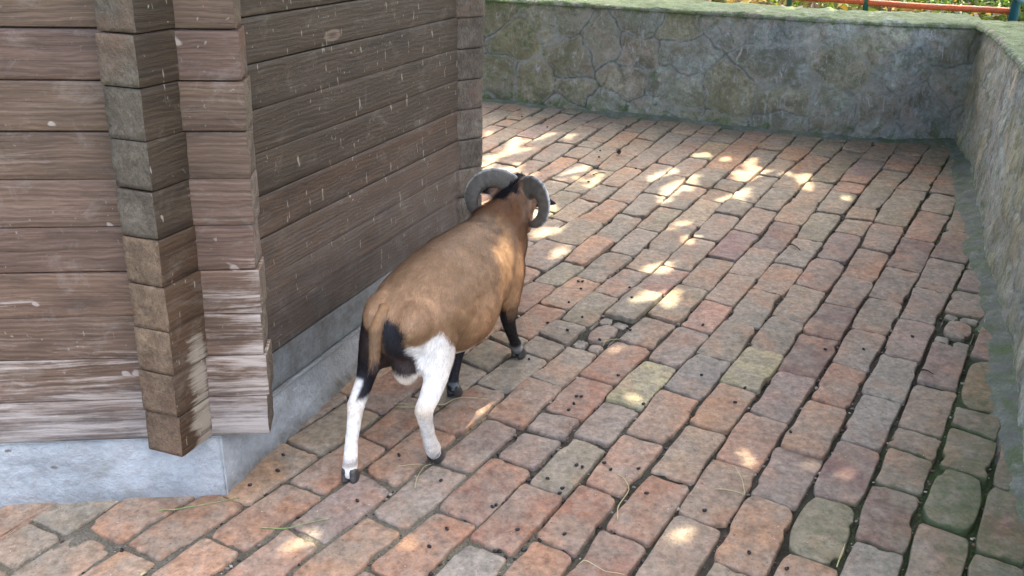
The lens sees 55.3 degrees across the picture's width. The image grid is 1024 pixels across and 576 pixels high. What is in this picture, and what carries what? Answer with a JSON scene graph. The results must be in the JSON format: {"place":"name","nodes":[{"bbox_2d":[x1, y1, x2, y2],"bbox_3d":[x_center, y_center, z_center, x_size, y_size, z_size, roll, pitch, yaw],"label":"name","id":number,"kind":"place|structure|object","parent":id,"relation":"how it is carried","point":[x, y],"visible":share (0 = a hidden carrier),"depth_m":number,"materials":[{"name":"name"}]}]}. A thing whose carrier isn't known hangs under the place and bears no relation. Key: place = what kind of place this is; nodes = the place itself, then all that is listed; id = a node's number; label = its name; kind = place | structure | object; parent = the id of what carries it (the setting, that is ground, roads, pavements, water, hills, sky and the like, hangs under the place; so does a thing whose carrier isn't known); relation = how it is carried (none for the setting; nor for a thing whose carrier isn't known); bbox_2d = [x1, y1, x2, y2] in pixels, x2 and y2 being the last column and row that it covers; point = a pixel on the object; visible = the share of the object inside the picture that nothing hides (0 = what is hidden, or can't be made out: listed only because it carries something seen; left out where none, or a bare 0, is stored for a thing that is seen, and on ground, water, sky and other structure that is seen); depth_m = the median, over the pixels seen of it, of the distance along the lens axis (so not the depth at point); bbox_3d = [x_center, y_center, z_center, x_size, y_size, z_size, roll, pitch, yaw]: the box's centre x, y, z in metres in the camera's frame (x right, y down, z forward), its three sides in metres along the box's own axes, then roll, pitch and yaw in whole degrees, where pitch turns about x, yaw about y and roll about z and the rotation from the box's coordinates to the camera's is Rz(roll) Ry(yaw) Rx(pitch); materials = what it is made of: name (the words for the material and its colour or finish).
{"place":"outdoors","nodes":[
{"label":"outdoors","id":0,"kind":"place"},
{"bbox_2d":[0,102,1023,575],"bbox_3d":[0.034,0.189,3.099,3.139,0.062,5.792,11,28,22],"label":"brick paving","id":1,"kind":"structure","parent":0,"point":[578,242],"depth_m":2.73,"materials":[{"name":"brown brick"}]},
{"bbox_2d":[158,497,238,510],"bbox_3d":[-0.754,0.523,2.356,0.188,0.009,0.014,-7,27,-15],"label":"grass blade","id":2,"kind":"object","parent":1,"relation":"on","point":[195,505],"depth_m":2.35,"materials":[{"name":"plant"}]},
{"bbox_2d":[0,0,484,507],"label":"log hut","id":3,"kind":"object","parent":1,"relation":"on","point":[220,220],"visible":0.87,"depth_m":2.26,"materials":[{"name":"brown wood"}]},
{"bbox_2d":[260,518,329,528],"bbox_3d":[-0.508,0.555,2.292,0.161,0.008,0.016,-5,26,-10],"label":"grass blade","id":4,"kind":"object","parent":1,"relation":"on","point":[291,527],"depth_m":2.29,"materials":[{"name":"plant"}]},
{"bbox_2d":[396,397,483,407],"bbox_3d":[-0.197,0.324,2.762,0.264,0.011,0.024,-5,26,-10],"label":"straw","id":5,"kind":"object","parent":1,"relation":"on","point":[441,404],"visible":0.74,"depth_m":2.76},
{"bbox_2d":[341,168,555,483],"bbox_3d":[-0.146,0.062,2.640,0.272,0.583,0.899,12,28,23],"label":"sheep","id":6,"kind":"object","parent":1,"relation":"on","point":[435,308],"visible":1,"depth_m":2.45},
{"bbox_2d":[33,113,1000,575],"bbox_3d":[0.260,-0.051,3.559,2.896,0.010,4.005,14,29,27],"label":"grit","id":7,"kind":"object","parent":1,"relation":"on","point":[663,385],"visible":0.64,"depth_m":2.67,"materials":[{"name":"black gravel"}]},
{"bbox_2d":[576,560,626,575],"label":"straw","id":8,"kind":"object","parent":1,"relation":"on","point":[598,567],"visible":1,"depth_m":2.15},
{"bbox_2d":[617,474,628,519],"bbox_3d":[0.271,0.508,2.385,0.031,0.009,0.176,2,26,5],"label":"straw","id":9,"kind":"object","parent":1,"relation":"on","point":[624,496],"visible":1,"depth_m":2.38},
{"bbox_2d":[482,99,953,144],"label":"cement kerb","id":10,"kind":"structure","parent":1,"relation":"on","point":[833,136],"depth_m":5.16,"materials":[{"name":"grey concrete"}]},
{"bbox_2d":[944,140,1023,573],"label":"cement kerb","id":11,"kind":"structure","parent":1,"relation":"on","point":[1000,378],"depth_m":3.07,"materials":[{"name":"grey concrete"}]},
{"bbox_2d":[720,0,1018,21],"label":"planting bed","id":12,"kind":"object","parent":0,"point":[861,8],"depth_m":6.50,"materials":[{"name":"green plant"}]},
{"bbox_2d":[697,0,769,2],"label":"shrub","id":13,"kind":"object","parent":12,"relation":"on","point":[726,0],"visible":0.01,"depth_m":6.45,"materials":[{"name":"green plant"}]},
{"bbox_2d":[768,0,937,11],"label":"shrub","id":14,"kind":"object","parent":12,"relation":"on","point":[795,4],"visible":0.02,"depth_m":6.25,"materials":[{"name":"green plant"}]},
{"bbox_2d":[694,0,1023,20],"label":"leaf litter","id":15,"kind":"object","parent":12,"relation":"on","point":[847,7],"visible":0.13,"depth_m":6.00,"materials":[{"name":"green plant"}]},
{"bbox_2d":[786,0,1023,20],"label":"steel railing","id":16,"kind":"object","parent":12,"relation":"on","point":[1014,10],"visible":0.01,"depth_m":5.25,"materials":[{"name":"metal"}]},
{"bbox_2d":[793,0,1009,13],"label":"orange pipe","id":17,"kind":"object","parent":16,"relation":"attached to","point":[965,8],"visible":0.87,"depth_m":5.48,"materials":[{"name":"metal"}]},
{"bbox_2d":[920,0,1023,21],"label":"shrub","id":18,"kind":"object","parent":12,"relation":"on","point":[1000,3],"visible":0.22,"depth_m":5.95,"materials":[{"name":"green plant"}]},
{"label":"ground","id":19,"kind":"structure","parent":0,"visible":0},
{"bbox_2d":[481,0,980,139],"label":"stone wall","id":20,"kind":"structure","parent":19,"relation":"on","point":[900,75],"depth_m":5.10,"materials":[{"name":"grey stone"}]},
{"bbox_2d":[954,19,1023,460],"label":"stone wall","id":21,"kind":"structure","parent":19,"relation":"on","point":[989,137],"depth_m":3.76,"materials":[{"name":"grey stone"}]}
]}

